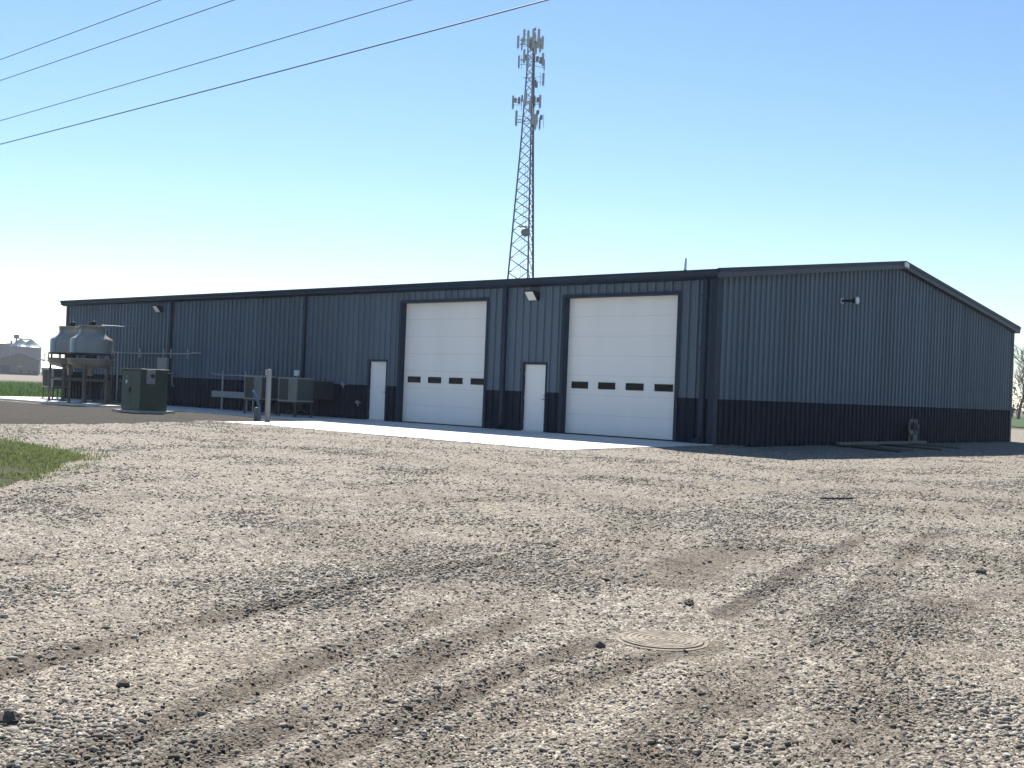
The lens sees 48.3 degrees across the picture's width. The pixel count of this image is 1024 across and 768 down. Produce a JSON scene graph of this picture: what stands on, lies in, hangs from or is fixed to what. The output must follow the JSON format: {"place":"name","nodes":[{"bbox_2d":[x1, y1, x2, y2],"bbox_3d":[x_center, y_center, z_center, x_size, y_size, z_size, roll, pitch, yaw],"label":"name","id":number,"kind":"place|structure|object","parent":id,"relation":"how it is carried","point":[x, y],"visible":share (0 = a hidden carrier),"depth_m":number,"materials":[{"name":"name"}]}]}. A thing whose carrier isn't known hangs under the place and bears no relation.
{"place":"outdoors","nodes":[
{"label":"outdoors","id":0,"kind":"place"},
{"bbox_2d":[0,353,39,375],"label":"farm shed","id":1,"kind":"structure","parent":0,"point":[19,364],"depth_m":367.19,"materials":[{"name":"grey metal"}]},
{"bbox_2d":[0,365,8,373],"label":"door","id":2,"kind":"structure","parent":1,"relation":"in","point":[4,369],"depth_m":365.43,"materials":[{"name":"grey metal"}]},
{"bbox_2d":[0,379,41,381],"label":"pale road","id":3,"kind":"structure","parent":0,"point":[20,380],"depth_m":161.11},
{"bbox_2d":[0,374,42,380],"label":"bare field","id":4,"kind":"structure","parent":0,"point":[21,377],"depth_m":231.52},
{"bbox_2d":[0,380,60,397],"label":"crop field","id":5,"kind":"structure","parent":0,"point":[21,381],"depth_m":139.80,"materials":[{"name":"green plant"}]},
{"bbox_2d":[0,434,115,487],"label":"grass","id":6,"kind":"structure","parent":0,"point":[10,453],"depth_m":19.52,"materials":[{"name":"green plant"}]},
{"bbox_2d":[0,0,160,59],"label":"overhead cable","id":7,"kind":"object","parent":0,"point":[83,28],"visible":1,"depth_m":29.00,"materials":[{"name":"black metal"}]},
{"bbox_2d":[0,396,181,406],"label":"equipment slab","id":8,"kind":"structure","parent":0,"point":[74,402],"depth_m":51.15,"materials":[{"name":"concrete"}]},
{"bbox_2d":[42,369,82,398],"bbox_3d":[-22.162,0.005,56.323,1.120,1.450,1.590,2,0,42],"label":"condenser unit","id":9,"kind":"object","parent":8,"relation":"on","point":[57,384],"visible":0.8,"depth_m":55.88,"materials":[{"name":"metal"}]},
{"bbox_2d":[46,322,91,401],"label":"cooling tower","id":10,"kind":"structure","parent":8,"relation":"on","point":[60,343],"depth_m":51.02,"materials":[{"name":"metal"}]},
{"bbox_2d":[67,321,114,403],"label":"cooling tower","id":11,"kind":"structure","parent":8,"relation":"on","point":[92,340],"depth_m":49.53,"materials":[{"name":"metal"}]},
{"bbox_2d":[101,325,138,328],"bbox_3d":[-17.743,-2.596,51.873,0.153,0.094,2.705,2,0,17],"label":"vent line","id":12,"kind":"object","parent":11,"relation":"attached to","point":[119,326],"visible":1,"depth_m":51.62,"materials":[{"name":"metal"}]},
{"bbox_2d":[91,378,121,403],"bbox_3d":[-17.966,0.315,51.624,2.800,1.105,0.700,2,0,42],"label":"pump skid","id":13,"kind":"object","parent":8,"relation":"on","point":[118,397],"visible":0.47,"depth_m":51.63,"materials":[{"name":"metal"}]},
{"bbox_2d":[116,353,118,394],"bbox_3d":[-18.539,-0.316,53.651,0.065,2.350,0.065,2,0,20],"label":"water riser","id":14,"kind":"object","parent":8,"relation":"on","point":[117,373],"visible":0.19,"depth_m":53.62,"materials":[{"name":"metal"}]},
{"bbox_2d":[0,0,233,80],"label":"overhead cable","id":15,"kind":"object","parent":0,"point":[123,38],"visible":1,"depth_m":27.54,"materials":[{"name":"black metal"}]},
{"bbox_2d":[0,401,290,424],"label":"dirt ground","id":16,"kind":"structure","parent":0,"point":[11,412],"depth_m":38.10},
{"bbox_2d":[111,409,174,413],"bbox_3d":[-13.688,1.147,42.368,1.800,0.350,1.550,2,0,42],"label":"transformer pad","id":17,"kind":"object","parent":16,"relation":"on","point":[151,412],"visible":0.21,"depth_m":41.83,"materials":[{"name":"concrete"}]},
{"bbox_2d":[121,368,168,410],"bbox_3d":[-13.594,0.212,42.340,1.590,1.525,1.184,2,0,42],"label":"transformer","id":18,"kind":"object","parent":17,"relation":"on","point":[144,389],"visible":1,"depth_m":41.95,"materials":[{"name":"green metal"}]},
{"bbox_2d":[121,370,131,408],"bbox_3d":[-14.255,0.203,42.231,0.655,1.410,0.028,2,0,42],"label":"door","id":19,"kind":"structure","parent":18,"relation":"in","point":[126,394],"depth_m":42.22,"materials":[{"name":"metal"}]},
{"bbox_2d":[130,371,141,409],"bbox_3d":[-13.762,0.220,41.785,0.655,1.410,0.028,2,0,42],"label":"door","id":20,"kind":"structure","parent":18,"relation":"in","point":[136,375],"depth_m":41.76,"materials":[{"name":"green metal"}]},
{"bbox_2d":[251,390,260,420],"bbox_3d":[-8.785,0.761,39.203,0.554,1.114,0.090,2,0,42],"label":"blue pipe","id":21,"kind":"object","parent":16,"relation":"on","point":[258,404],"visible":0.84,"depth_m":39.06,"materials":[{"name":"metal"}]},
{"bbox_2d":[254,407,257,420],"bbox_3d":[-8.787,1.134,39.257,0.180,0.670,0.175,2,0,42],"label":"pipe stub","id":22,"kind":"object","parent":16,"relation":"on","point":[256,413],"visible":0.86,"depth_m":39.18,"materials":[{"name":"grey metal"}]},
{"bbox_2d":[265,369,271,420],"bbox_3d":[-8.293,0.491,38.838,0.180,1.990,0.180,2,0,42],"label":"grey post","id":23,"kind":"object","parent":16,"relation":"on","point":[268,393],"visible":0.84,"depth_m":38.76,"materials":[{"name":"grey metal"}]},
{"bbox_2d":[0,0,410,120],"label":"overhead cable","id":24,"kind":"object","parent":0,"point":[219,56],"visible":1,"depth_m":24.71,"materials":[{"name":"black metal"}]},
{"bbox_2d":[167,407,377,420],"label":"walkway","id":25,"kind":"structure","parent":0,"point":[247,414],"depth_m":43.80,"materials":[{"name":"concrete"}]},
{"bbox_2d":[211,376,253,411],"bbox_3d":[-11.070,0.405,46.391,3.750,1.417,0.180,2,0,42],"label":"wire trough","id":26,"kind":"object","parent":25,"relation":"on","point":[222,394],"visible":0.66,"depth_m":46.84,"materials":[{"name":"metal"}]},
{"bbox_2d":[243,376,277,414],"bbox_3d":[-9.363,0.449,44.544,1.120,1.450,1.890,2,0,42],"label":"condenser unit","id":27,"kind":"object","parent":25,"relation":"on","point":[257,384],"visible":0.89,"depth_m":43.91,"materials":[{"name":"metal"}]},
{"bbox_2d":[276,377,333,416],"bbox_3d":[-7.747,0.505,43.082,1.120,1.450,1.890,2,0,42],"label":"condenser unit","id":28,"kind":"object","parent":25,"relation":"on","point":[295,391],"visible":1,"depth_m":42.51,"materials":[{"name":"metal"}]},
{"bbox_2d":[0,0,547,144],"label":"overhead cable","id":29,"kind":"object","parent":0,"point":[297,66],"visible":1,"depth_m":22.74,"materials":[{"name":"black metal"}]},
{"bbox_2d":[228,421,712,450],"bbox_3d":[-1.825,1.631,34.453,14.130,0.425,6.730,2,0,42],"label":"concrete apron","id":30,"kind":"object","parent":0,"point":[541,440],"visible":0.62,"depth_m":33.22,"materials":[{"name":"white concrete"}]},
{"bbox_2d":[0,400,1023,767],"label":"gravel yard","id":31,"kind":"structure","parent":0,"point":[236,556],"depth_m":8.93,"materials":[{"name":"grey gravel"}]},
{"bbox_2d":[0,710,20,723],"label":"rock","id":32,"kind":"object","parent":31,"relation":"on","point":[9,716],"visible":0.86,"depth_m":5.43,"materials":[{"name":"grey stone"}]},
{"bbox_2d":[116,679,129,686],"bbox_3d":[-2.099,1.620,6.167,0.076,0.054,0.070,2,0,12],"label":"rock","id":33,"kind":"object","parent":31,"relation":"on","point":[124,683],"visible":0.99,"depth_m":6.15,"materials":[{"name":"grey stone"}]},
{"bbox_2d":[594,641,605,647],"bbox_3d":[0.577,1.723,7.523,0.070,0.057,0.074,2,0,-5],"label":"rock","id":34,"kind":"object","parent":31,"relation":"on","point":[598,644],"visible":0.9,"depth_m":7.50,"materials":[{"name":"grey stone"}]},
{"bbox_2d":[616,630,708,651],"bbox_3d":[1.024,1.771,7.806,0.640,0.062,0.640,2,0,42],"label":"manhole cover","id":35,"kind":"object","parent":31,"relation":"on","point":[663,640],"visible":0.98,"depth_m":7.75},
{"bbox_2d":[684,599,694,605],"bbox_3d":[1.414,1.743,9.098,0.088,0.068,0.093,2,0,42],"label":"rock","id":36,"kind":"object","parent":31,"relation":"on","point":[689,602],"visible":0.98,"depth_m":9.08,"materials":[{"name":"grey stone"}]},
{"bbox_2d":[820,497,852,498],"bbox_3d":[5.131,1.808,18.060,0.556,0.030,0.030,1,0,-10],"label":"steel rod","id":37,"kind":"object","parent":31,"relation":"on","point":[836,497],"visible":1,"depth_m":18.05,"materials":[{"name":"metal"}]},
{"bbox_2d":[831,444,901,452],"bbox_3d":[10.951,1.991,35.417,0.120,0.050,3.448,2,0,-18],"label":"board","id":38,"kind":"object","parent":31,"relation":"on","point":[867,448],"visible":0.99,"depth_m":35.20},
{"bbox_2d":[847,445,915,451],"bbox_3d":[11.703,2.022,36.287,0.120,0.052,3.042,2,0,-23],"label":"board","id":39,"kind":"object","parent":31,"relation":"on","point":[883,447],"visible":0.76,"depth_m":36.06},
{"bbox_2d":[836,441,926,444],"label":"timber beam","id":40,"kind":"structure","parent":39,"relation":"on","point":[881,442],"depth_m":38.67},
{"bbox_2d":[878,444,941,450],"bbox_3d":[13.186,2.095,38.079,0.121,0.051,3.293,2,0,-18],"label":"board","id":41,"kind":"object","parent":31,"relation":"on","point":[911,447],"visible":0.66,"depth_m":37.83,"materials":[{"name":"wood"}]},
{"bbox_2d":[909,444,960,448],"bbox_3d":[14.828,2.179,40.233,0.121,0.051,2.804,2,0,-17],"label":"board","id":42,"kind":"object","parent":31,"relation":"on","point":[936,446],"visible":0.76,"depth_m":40.00,"materials":[{"name":"wood"}]},
{"bbox_2d":[974,568,986,574],"bbox_3d":[4.640,1.861,11.313,0.108,0.084,0.114,2,0,5],"label":"earth clod","id":43,"kind":"object","parent":31,"relation":"on","point":[981,570],"visible":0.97,"depth_m":11.28,"materials":[{"name":"soil"}]},
{"bbox_2d":[0,0,1023,410],"label":"sky","id":44,"kind":"structure","parent":0,"point":[712,134],"materials":[{"name":"blue"}]},
{"bbox_2d":[38,373,1023,429],"bbox_3d":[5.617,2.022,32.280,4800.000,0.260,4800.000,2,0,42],"label":"ground","id":45,"kind":"structure","parent":0,"point":[1019,428],"depth_m":99.31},
{"bbox_2d":[0,342,12,358],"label":"grain bin","id":46,"kind":"object","parent":45,"relation":"on","point":[4,350],"visible":0.28,"depth_m":555.51,"materials":[{"name":"metal"}]},
{"bbox_2d":[9,339,25,355],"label":"grain bin","id":47,"kind":"object","parent":45,"relation":"on","point":[18,346],"visible":0.33,"depth_m":546.73,"materials":[{"name":"metal"}]},
{"bbox_2d":[10,335,37,344],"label":"elevator leg","id":48,"kind":"object","parent":45,"relation":"on","point":[16,336],"visible":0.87,"depth_m":549.50,"materials":[{"name":"metal"}]},
{"bbox_2d":[26,340,41,373],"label":"grain bin","id":49,"kind":"object","parent":45,"relation":"on","point":[33,350],"visible":0.45,"depth_m":549.92,"materials":[{"name":"metal"}]},
{"bbox_2d":[41,361,61,374],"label":"pale barn","id":50,"kind":"structure","parent":45,"relation":"on","point":[47,365],"depth_m":418.36,"materials":[{"name":"white metal"}]},
{"bbox_2d":[507,28,544,278],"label":"cell tower","id":51,"kind":"structure","parent":45,"relation":"on","point":[532,44],"depth_m":169.92,"materials":[{"name":"grey metal"}]},
{"bbox_2d":[60,261,1020,446],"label":"metal building","id":52,"kind":"structure","parent":45,"relation":"on","point":[780,355],"depth_m":39.03,"materials":[{"name":"grey metal"}]},
{"bbox_2d":[113,349,200,358],"bbox_3d":[-15.986,-1.383,51.328,5.976,0.420,1.470,2,0,25],"label":"process pipe","id":53,"kind":"object","parent":52,"relation":"attached to","point":[163,353],"visible":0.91,"depth_m":51.26,"materials":[{"name":"metal"}]},
{"bbox_2d":[152,305,162,311],"bbox_3d":[-16.096,-3.414,51.834,0.368,0.297,0.331,2,0,42],"label":"wall light","id":54,"kind":"object","parent":52,"relation":"attached to","point":[157,308],"visible":1,"depth_m":51.75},
{"bbox_2d":[157,357,168,369],"bbox_3d":[-15.680,-0.755,51.412,0.820,0.870,0.228,2,0,42],"label":"cabinet box","id":55,"kind":"object","parent":52,"relation":"attached to","point":[162,363],"visible":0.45,"depth_m":51.27,"materials":[{"name":"metal"}]},
{"bbox_2d":[212,371,274,376],"bbox_3d":[-10.954,-0.322,46.990,4.420,0.390,0.420,2,0,42],"label":"wall conduit","id":56,"kind":"object","parent":52,"relation":"attached to","point":[222,374],"depth_m":47.12,"materials":[{"name":"metal"}]},
{"bbox_2d":[294,370,299,375],"bbox_3d":[-8.428,-0.304,44.743,0.240,0.470,0.128,2,0,42],"label":"disconnect box","id":57,"kind":"object","parent":52,"relation":"attached to","point":[296,372],"visible":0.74,"depth_m":44.68,"materials":[{"name":"white paint"}]},
{"bbox_2d":[367,362,385,420],"bbox_3d":[-4.912,0.257,41.863,0.935,2.156,0.125,2,0,42],"label":"door","id":58,"kind":"structure","parent":52,"relation":"in","point":[378,369],"depth_m":41.90,"materials":[{"name":"metal"}]},
{"bbox_2d":[402,301,486,427],"bbox_3d":[-2.310,-0.727,39.814,4.300,4.302,0.070,2,0,42],"label":"overhead door","id":59,"kind":"structure","parent":52,"relation":"in","point":[445,342],"depth_m":39.82,"materials":[{"name":"white metal"}]},
{"bbox_2d":[525,290,539,300],"bbox_3d":[0.637,-2.843,36.699,0.368,0.297,0.331,2,0,42],"label":"wall light","id":60,"kind":"object","parent":52,"relation":"attached to","point":[532,295],"visible":1,"depth_m":36.62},
{"bbox_2d":[521,364,545,431],"bbox_3d":[0.734,0.453,36.757,0.935,2.156,0.125,2,0,42],"label":"door","id":61,"kind":"structure","parent":52,"relation":"in","point":[534,396],"depth_m":36.79,"materials":[{"name":"metal"}]},
{"bbox_2d":[565,295,677,440],"bbox_3d":[3.335,-0.531,34.708,4.330,4.302,0.070,2,0,42],"label":"overhead door","id":62,"kind":"structure","parent":52,"relation":"in","point":[622,350],"depth_m":34.67,"materials":[{"name":"white metal"}]},
{"bbox_2d":[684,258,686,269],"bbox_3d":[6.102,-4.170,40.184,0.280,0.500,0.280,2,0,42],"label":"vent stack","id":63,"kind":"object","parent":52,"relation":"on","point":[685,263],"visible":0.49,"depth_m":40.15,"materials":[{"name":"white paint"}]},
{"bbox_2d":[840,297,858,304],"bbox_3d":[11.180,-2.753,37.764,0.575,0.260,0.260,2,0,42],"label":"exhaust vent","id":64,"kind":"object","parent":52,"relation":"attached to","point":[853,300],"visible":1,"depth_m":37.70,"materials":[{"name":"metal"}]},
{"bbox_2d":[907,419,918,440],"bbox_3d":[14.706,1.748,41.951,0.407,0.928,0.830,2,0,42],"label":"gas meter","id":65,"kind":"object","parent":52,"relation":"attached to","point":[912,429],"visible":0.98,"depth_m":41.82,"materials":[{"name":"metal"}]},
{"bbox_2d":[1011,416,1023,426],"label":"grass field","id":66,"kind":"structure","parent":0,"point":[1015,422],"depth_m":129.50,"materials":[{"name":"green plant"}]},
{"bbox_2d":[1012,385,1023,416],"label":"brush thicket","id":67,"kind":"object","parent":66,"relation":"on","point":[1017,405],"visible":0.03,"depth_m":198.36,"materials":[{"name":"plant"}]},
{"bbox_2d":[1013,336,1023,418],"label":"bare tree","id":68,"kind":"object","parent":66,"relation":"on","point":[1020,379],"visible":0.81,"depth_m":172.69,"materials":[{"name":"brown plant"}]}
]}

